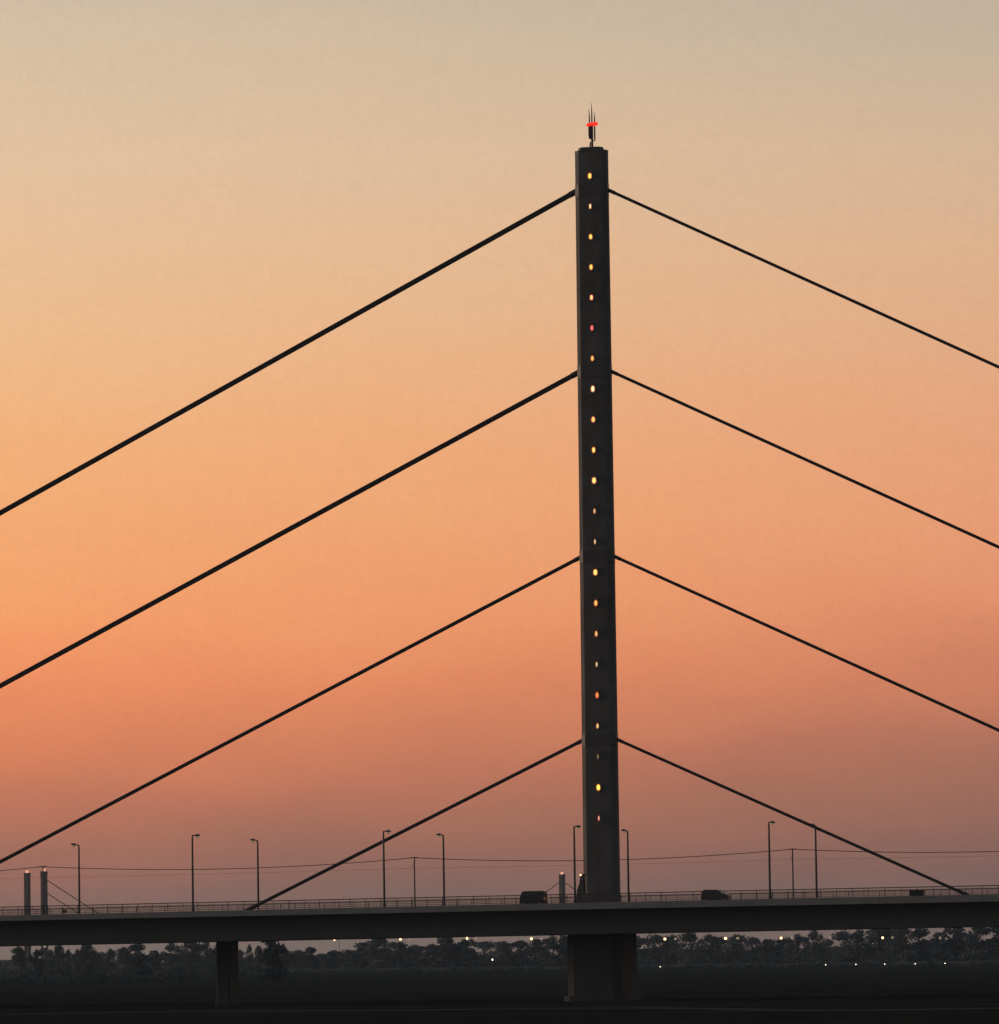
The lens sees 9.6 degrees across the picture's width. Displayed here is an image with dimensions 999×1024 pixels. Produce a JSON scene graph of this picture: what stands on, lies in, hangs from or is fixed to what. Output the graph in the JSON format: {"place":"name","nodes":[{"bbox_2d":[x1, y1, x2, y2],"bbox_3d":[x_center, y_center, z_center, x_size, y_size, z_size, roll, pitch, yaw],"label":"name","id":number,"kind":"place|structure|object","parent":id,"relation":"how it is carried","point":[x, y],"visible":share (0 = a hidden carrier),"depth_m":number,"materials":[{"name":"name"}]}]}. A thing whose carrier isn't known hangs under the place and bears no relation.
{"place":"outdoors","nodes":[
{"label":"outdoors","id":0,"kind":"place"},
{"bbox_2d":[0,955,998,1023],"bbox_3d":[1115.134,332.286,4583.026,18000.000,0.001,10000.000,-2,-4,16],"label":"ground","id":1,"kind":"structure","parent":0,"point":[918,987],"depth_m":794.40,"materials":[{"name":"black plant"}]},
{"bbox_2d":[8,946,28,976],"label":"tree","id":2,"kind":"object","parent":1,"relation":"on","point":[19,958],"visible":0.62,"depth_m":1723.79,"materials":[{"name":"green plant"}]},
{"bbox_2d":[27,949,45,975],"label":"tree","id":3,"kind":"object","parent":1,"relation":"on","point":[37,962],"visible":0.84,"depth_m":1786.30,"materials":[{"name":"green plant"}]},
{"bbox_2d":[42,949,60,975],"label":"tree","id":4,"kind":"object","parent":1,"relation":"on","point":[47,965],"visible":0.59,"depth_m":1827.19,"materials":[{"name":"green plant"}]},
{"bbox_2d":[53,945,65,977],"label":"tree","id":5,"kind":"object","parent":1,"relation":"on","point":[59,953],"visible":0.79,"depth_m":1699.46,"materials":[{"name":"green plant"}]},
{"bbox_2d":[64,950,71,979],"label":"tree","id":6,"kind":"object","parent":1,"relation":"on","point":[67,972],"visible":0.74,"depth_m":1571.94,"materials":[{"name":"green plant"}]},
{"bbox_2d":[71,948,82,975],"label":"tree","id":7,"kind":"object","parent":1,"relation":"on","point":[76,963],"visible":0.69,"depth_m":1878.07,"materials":[{"name":"green plant"}]},
{"bbox_2d":[79,945,97,974],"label":"tree","id":8,"kind":"object","parent":1,"relation":"on","point":[86,954],"visible":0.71,"depth_m":1718.84,"materials":[{"name":"green plant"}]},
{"bbox_2d":[89,953,104,972],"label":"tree","id":9,"kind":"object","parent":1,"relation":"on","point":[99,957],"visible":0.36,"depth_m":1929.48,"materials":[{"name":"green plant"}]},
{"bbox_2d":[103,948,117,974],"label":"tree","id":10,"kind":"object","parent":1,"relation":"on","point":[110,955],"visible":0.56,"depth_m":1822.52,"materials":[{"name":"green plant"}]},
{"bbox_2d":[115,946,134,976],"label":"tree","id":11,"kind":"object","parent":1,"relation":"on","point":[124,970],"visible":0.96,"depth_m":1978.59,"materials":[{"name":"green plant"}]},
{"bbox_2d":[126,944,152,975],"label":"tree","id":12,"kind":"object","parent":1,"relation":"on","point":[136,960],"visible":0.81,"depth_m":2029.16,"materials":[{"name":"green plant"}]},
{"bbox_2d":[148,950,162,974],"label":"tree","id":13,"kind":"object","parent":1,"relation":"on","point":[155,962],"visible":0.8,"depth_m":2134.13,"materials":[{"name":"green plant"}]},
{"bbox_2d":[159,943,185,972],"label":"tree","id":14,"kind":"object","parent":1,"relation":"on","point":[170,948],"visible":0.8,"depth_m":2079.67,"materials":[{"name":"green plant"}]},
{"bbox_2d":[176,943,203,973],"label":"tree","id":15,"kind":"object","parent":1,"relation":"on","point":[195,950],"visible":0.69,"depth_m":2130.91,"materials":[{"name":"green plant"}]},
{"bbox_2d":[196,942,215,973],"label":"tree","id":16,"kind":"object","parent":1,"relation":"on","point":[205,966],"visible":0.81,"depth_m":2180.38,"materials":[{"name":"green plant"}]},
{"bbox_2d":[208,944,215,973],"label":"tree","id":17,"kind":"object","parent":1,"relation":"on","point":[213,965],"visible":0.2,"depth_m":2180.11,"materials":[{"name":"green plant"}]},
{"bbox_2d":[238,949,247,970],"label":"tree","id":18,"kind":"object","parent":1,"relation":"on","point":[242,960],"visible":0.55,"depth_m":2125.70,"materials":[{"name":"green plant"}]},
{"bbox_2d":[245,944,253,974],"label":"tree","id":19,"kind":"object","parent":1,"relation":"on","point":[248,957],"visible":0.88,"depth_m":2020.51,"materials":[{"name":"green plant"}]},
{"bbox_2d":[253,946,262,974],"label":"tree","id":20,"kind":"object","parent":1,"relation":"on","point":[257,969],"visible":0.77,"depth_m":2019.21,"materials":[{"name":"green plant"}]},
{"bbox_2d":[256,941,287,982],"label":"tree","id":21,"kind":"object","parent":1,"relation":"on","point":[270,953],"visible":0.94,"depth_m":1345.73,"materials":[{"name":"green plant"}]},
{"bbox_2d":[280,949,295,968],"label":"tree","id":22,"kind":"object","parent":1,"relation":"on","point":[287,957],"visible":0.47,"depth_m":2329.72,"materials":[{"name":"green plant"}]},
{"bbox_2d":[286,949,306,968],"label":"tree","id":23,"kind":"object","parent":1,"relation":"on","point":[299,954],"visible":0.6,"depth_m":2327.79,"materials":[{"name":"green plant"}]},
{"bbox_2d":[24,869,576,969],"bbox_3d":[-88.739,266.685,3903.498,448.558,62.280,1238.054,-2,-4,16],"label":"distant bridge","id":24,"kind":"structure","parent":1,"relation":"on","point":[27,893],"depth_m":3699.74,"materials":[{"name":"grey"}]},
{"bbox_2d":[299,947,320,968],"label":"tree","id":25,"kind":"object","parent":1,"relation":"on","point":[311,960],"visible":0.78,"depth_m":2275.92,"materials":[{"name":"green plant"}]},
{"bbox_2d":[314,953,327,968],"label":"tree","id":26,"kind":"object","parent":1,"relation":"on","point":[322,957],"visible":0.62,"depth_m":2431.18,"materials":[{"name":"green plant"}]},
{"bbox_2d":[323,950,345,968],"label":"tree","id":27,"kind":"object","parent":1,"relation":"on","point":[331,963],"visible":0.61,"depth_m":2428.21,"materials":[{"name":"green plant"}]},
{"bbox_2d":[335,949,356,968],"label":"tree","id":28,"kind":"object","parent":1,"relation":"on","point":[346,952],"visible":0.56,"depth_m":2323.68,"materials":[{"name":"green plant"}]},
{"bbox_2d":[347,942,374,968],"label":"tree","id":29,"kind":"object","parent":1,"relation":"on","point":[357,956],"visible":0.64,"depth_m":2268.59,"materials":[{"name":"green plant"}]},
{"bbox_2d":[363,939,398,967],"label":"tree","id":30,"kind":"object","parent":1,"relation":"on","point":[372,946],"visible":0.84,"depth_m":2214.61,"materials":[{"name":"green plant"}]},
{"bbox_2d":[387,941,416,967],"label":"tree","id":31,"kind":"object","parent":1,"relation":"on","point":[404,950],"visible":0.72,"depth_m":2316.78,"materials":[{"name":"green plant"}]},
{"bbox_2d":[402,944,426,967],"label":"tree","id":32,"kind":"object","parent":1,"relation":"on","point":[415,960],"visible":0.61,"depth_m":2419.95,"materials":[{"name":"green plant"}]},
{"bbox_2d":[418,943,440,967],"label":"tree","id":33,"kind":"object","parent":1,"relation":"on","point":[428,949],"visible":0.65,"depth_m":2417.70,"materials":[{"name":"green plant"}]},
{"bbox_2d":[432,937,463,967],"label":"tree","id":34,"kind":"object","parent":1,"relation":"on","point":[448,950],"visible":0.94,"depth_m":2259.51,"materials":[{"name":"green plant"}]},
{"bbox_2d":[457,939,479,966],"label":"tree","id":35,"kind":"object","parent":1,"relation":"on","point":[465,951],"visible":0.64,"depth_m":2309.39,"materials":[{"name":"green plant"}]},
{"bbox_2d":[466,937,476,965],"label":"park lamp","id":36,"kind":"object","parent":1,"relation":"on","point":[471,947],"visible":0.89,"depth_m":2051.10,"materials":[{"name":"brown"}]},
{"bbox_2d":[467,940,499,966],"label":"tree","id":37,"kind":"object","parent":1,"relation":"on","point":[486,961],"visible":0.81,"depth_m":2410.67,"materials":[{"name":"green plant"}]},
{"bbox_2d":[0,940,995,971],"bbox_3d":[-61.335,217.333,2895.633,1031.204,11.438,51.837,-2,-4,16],"label":"distant wood","id":38,"kind":"object","parent":1,"relation":"on","point":[5,964],"visible":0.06,"depth_m":2912.43,"materials":[{"name":"green plant"}]},
{"bbox_2d":[0,146,998,1004],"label":"cable stayed bridge","id":39,"kind":"structure","parent":1,"relation":"on","point":[600,924],"depth_m":748.82,"materials":[{"name":"concrete"}]},
{"bbox_2d":[39,866,45,914],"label":"wire mast","id":40,"kind":"object","parent":39,"relation":"on","point":[42,875],"visible":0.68,"depth_m":773.41,"materials":[{"name":"metal"}]},
{"bbox_2d":[0,849,998,878],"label":"tram wire","id":41,"kind":"object","parent":40,"relation":"hanging from","point":[499,860],"visible":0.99,"depth_m":756.51,"materials":[{"name":"black metal"}]},
{"bbox_2d":[71,843,79,913],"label":"street lamp","id":42,"kind":"object","parent":39,"relation":"on","point":[73,844],"visible":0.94,"depth_m":782.74,"materials":[{"name":"metal"}]},
{"bbox_2d":[191,834,199,910],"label":"street lamp","id":43,"kind":"object","parent":39,"relation":"on","point":[192,863],"visible":1,"depth_m":748.44,"materials":[{"name":"metal"}]},
{"bbox_2d":[250,839,258,909],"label":"street lamp","id":44,"kind":"object","parent":39,"relation":"on","point":[252,840],"visible":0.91,"depth_m":775.97,"materials":[{"name":"metal"}]},
{"bbox_2d":[383,830,390,906],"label":"street lamp","id":45,"kind":"object","parent":39,"relation":"on","point":[387,832],"visible":1,"depth_m":741.47,"materials":[{"name":"metal"}]},
{"bbox_2d":[410,857,417,904],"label":"wire mast","id":46,"kind":"object","parent":39,"relation":"on","point":[414,880],"visible":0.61,"depth_m":759.55,"materials":[{"name":"metal"}]},
{"bbox_2d":[436,833,444,905],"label":"street lamp","id":47,"kind":"object","parent":39,"relation":"on","point":[438,834],"visible":0.89,"depth_m":769.02,"materials":[{"name":"metal"}]},
{"bbox_2d":[519,891,547,903],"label":"van","id":48,"kind":"object","parent":39,"relation":"on","point":[540,896],"visible":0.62,"depth_m":740.84,"materials":[{"name":"brown paint"}]},
{"bbox_2d":[573,825,580,902],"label":"street lamp","id":49,"kind":"object","parent":39,"relation":"on","point":[574,859],"visible":1,"depth_m":734.77,"materials":[{"name":"metal"}]},
{"bbox_2d":[586,104,597,146],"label":"antenna mast","id":50,"kind":"object","parent":39,"relation":"on","point":[590,128],"visible":1,"depth_m":755.36,"materials":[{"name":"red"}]},
{"bbox_2d":[621,829,629,901],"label":"street lamp","id":51,"kind":"object","parent":39,"relation":"on","point":[628,888],"visible":0.93,"depth_m":762.25,"materials":[{"name":"metal"}]},
{"bbox_2d":[701,890,730,899],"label":"compact car","id":52,"kind":"object","parent":39,"relation":"on","point":[719,897],"visible":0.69,"depth_m":734.43,"materials":[{"name":"grey paint"}]},
{"bbox_2d":[768,821,774,898],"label":"street lamp","id":53,"kind":"object","parent":39,"relation":"on","point":[769,862],"visible":1,"depth_m":727.96,"materials":[{"name":"metal"}]},
{"bbox_2d":[790,848,795,896],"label":"wire mast","id":54,"kind":"object","parent":39,"relation":"on","point":[792,874],"visible":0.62,"depth_m":745.98,"materials":[{"name":"metal"}]},
{"bbox_2d":[811,823,817,897],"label":"street lamp","id":55,"kind":"object","parent":39,"relation":"on","point":[816,887],"visible":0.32,"depth_m":755.50,"materials":[{"name":"metal"}]},
{"bbox_2d":[909,890,924,895],"bbox_3d":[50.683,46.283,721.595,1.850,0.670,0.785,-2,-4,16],"label":"car","id":56,"kind":"object","parent":39,"relation":"on","point":[922,892],"visible":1,"depth_m":721.25,"materials":[{"name":"metal"}]},
{"bbox_2d":[0,959,998,983],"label":"scrub","id":57,"kind":"object","parent":1,"relation":"on","point":[24,977],"visible":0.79,"depth_m":1994.88,"materials":[{"name":"green plant"}]},
{"bbox_2d":[488,940,514,966],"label":"tree","id":58,"kind":"object","parent":1,"relation":"on","point":[503,949],"visible":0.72,"depth_m":2458.73,"materials":[{"name":"green plant"}]},
{"bbox_2d":[506,940,531,966],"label":"tree","id":59,"kind":"object","parent":1,"relation":"on","point":[519,957],"visible":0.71,"depth_m":2457.19,"materials":[{"name":"green plant"}]},
{"bbox_2d":[530,937,541,970],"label":"park lamp","id":60,"kind":"object","parent":1,"relation":"on","point":[531,938],"visible":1,"depth_m":2044.62,"materials":[{"name":"brown"}]},
{"bbox_2d":[523,939,552,965],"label":"tree","id":61,"kind":"object","parent":1,"relation":"on","point":[530,949],"visible":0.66,"depth_m":2301.60,"materials":[{"name":"green plant"}]},
{"bbox_2d":[537,935,564,965],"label":"tree","id":62,"kind":"object","parent":1,"relation":"on","point":[551,960],"visible":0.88,"depth_m":2247.83,"materials":[{"name":"green plant"}]},
{"bbox_2d":[552,936,567,965],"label":"tree","id":63,"kind":"object","parent":1,"relation":"on","point":[561,946],"visible":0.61,"depth_m":2246.67,"materials":[{"name":"green plant"}]},
{"bbox_2d":[291,961,985,970],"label":"embankment wall","id":64,"kind":"structure","parent":1,"relation":"on","point":[720,965],"depth_m":2112.38,"materials":[{"name":"concrete"}]},
{"bbox_2d":[636,935,650,964],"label":"tree","id":65,"kind":"object","parent":1,"relation":"on","point":[639,943],"visible":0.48,"depth_m":2240.17,"materials":[{"name":"green plant"}]},
{"bbox_2d":[639,934,668,964],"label":"tree","id":66,"kind":"object","parent":1,"relation":"on","point":[653,958],"visible":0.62,"depth_m":2289.18,"materials":[{"name":"green plant"}]},
{"bbox_2d":[664,938,676,965],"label":"park lamp","id":67,"kind":"object","parent":1,"relation":"on","point":[670,950],"visible":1,"depth_m":2031.46,"materials":[{"name":"brown"}]},
{"bbox_2d":[658,934,686,964],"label":"tree","id":68,"kind":"object","parent":1,"relation":"on","point":[668,942],"visible":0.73,"depth_m":2286.92,"materials":[{"name":"green plant"}]},
{"bbox_2d":[675,933,708,964],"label":"tree","id":69,"kind":"object","parent":1,"relation":"on","point":[691,939],"visible":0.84,"depth_m":2182.02,"materials":[{"name":"green plant"}]},
{"bbox_2d":[697,933,722,963],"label":"tree","id":70,"kind":"object","parent":1,"relation":"on","point":[713,941],"visible":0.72,"depth_m":2283.10,"materials":[{"name":"green plant"}]},
{"bbox_2d":[709,936,735,963],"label":"tree","id":71,"kind":"object","parent":1,"relation":"on","point":[724,942],"visible":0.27,"depth_m":2384.70,"materials":[{"name":"green plant"}]},
{"bbox_2d":[724,934,751,963],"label":"tree","id":72,"kind":"object","parent":1,"relation":"on","point":[736,950],"visible":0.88,"depth_m":2280.19,"materials":[{"name":"green plant"}]},
{"bbox_2d":[741,936,765,963],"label":"tree","id":73,"kind":"object","parent":1,"relation":"on","point":[750,942],"visible":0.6,"depth_m":2381.53,"materials":[{"name":"green plant"}]},
{"bbox_2d":[755,939,780,962],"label":"tree","id":74,"kind":"object","parent":1,"relation":"on","point":[765,942],"visible":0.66,"depth_m":2481.36,"materials":[{"name":"green plant"}]},
{"bbox_2d":[766,937,794,962],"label":"tree","id":75,"kind":"object","parent":1,"relation":"on","point":[778,946],"visible":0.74,"depth_m":2377.05,"materials":[{"name":"green plant"}]},
{"bbox_2d":[784,934,810,962],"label":"tree","id":76,"kind":"object","parent":1,"relation":"on","point":[797,941],"visible":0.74,"depth_m":2273.83,"materials":[{"name":"green plant"}]},
{"bbox_2d":[801,930,829,962],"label":"tree","id":77,"kind":"object","parent":1,"relation":"on","point":[819,947],"visible":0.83,"depth_m":2169.38,"materials":[{"name":"green plant"}]},
{"bbox_2d":[820,939,837,962],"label":"tree","id":78,"kind":"object","parent":1,"relation":"on","point":[830,958],"visible":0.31,"depth_m":2373.51,"materials":[{"name":"green plant"}]},
{"bbox_2d":[826,930,856,962],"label":"tree","id":79,"kind":"object","parent":1,"relation":"on","point":[841,935],"visible":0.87,"depth_m":2217.66,"materials":[{"name":"green plant"}]},
{"bbox_2d":[846,929,874,961],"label":"tree","id":80,"kind":"object","parent":1,"relation":"on","point":[857,936],"visible":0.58,"depth_m":2215.45,"materials":[{"name":"green plant"}]},
{"bbox_2d":[859,929,900,961],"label":"tree","id":81,"kind":"object","parent":1,"relation":"on","point":[880,954],"visible":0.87,"depth_m":2162.93,"materials":[{"name":"green plant"}]},
{"bbox_2d":[884,929,917,961],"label":"tree","id":82,"kind":"object","parent":1,"relation":"on","point":[902,944],"visible":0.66,"depth_m":2209.62,"materials":[{"name":"green plant"}]},
{"bbox_2d":[907,928,934,961],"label":"tree","id":83,"kind":"object","parent":1,"relation":"on","point":[924,946],"visible":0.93,"depth_m":2209.61,"materials":[{"name":"green plant"}]},
{"bbox_2d":[926,932,948,960],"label":"tree","id":84,"kind":"object","parent":1,"relation":"on","point":[935,943],"visible":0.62,"depth_m":2359.47,"materials":[{"name":"green plant"}]},
{"bbox_2d":[940,928,968,960],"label":"tree","id":85,"kind":"object","parent":1,"relation":"on","point":[956,947],"visible":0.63,"depth_m":2205.24,"materials":[{"name":"green plant"}]},
{"bbox_2d":[959,927,991,960],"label":"tree","id":86,"kind":"object","parent":1,"relation":"on","point":[977,953],"visible":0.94,"depth_m":2152.20,"materials":[{"name":"green plant"}]},
{"bbox_2d":[977,927,998,960],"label":"tree","id":87,"kind":"object","parent":1,"relation":"on","point":[993,943],"visible":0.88,"depth_m":2152.10,"materials":[{"name":"green plant"}]},
{"bbox_2d":[0,1007,998,1014],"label":"path","id":88,"kind":"structure","parent":0,"point":[747,1009],"depth_m":641.86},
{"bbox_2d":[0,0,998,961],"label":"sky","id":89,"kind":"structure","parent":0,"point":[193,192],"materials":[{"name":"orange"}]}
]}

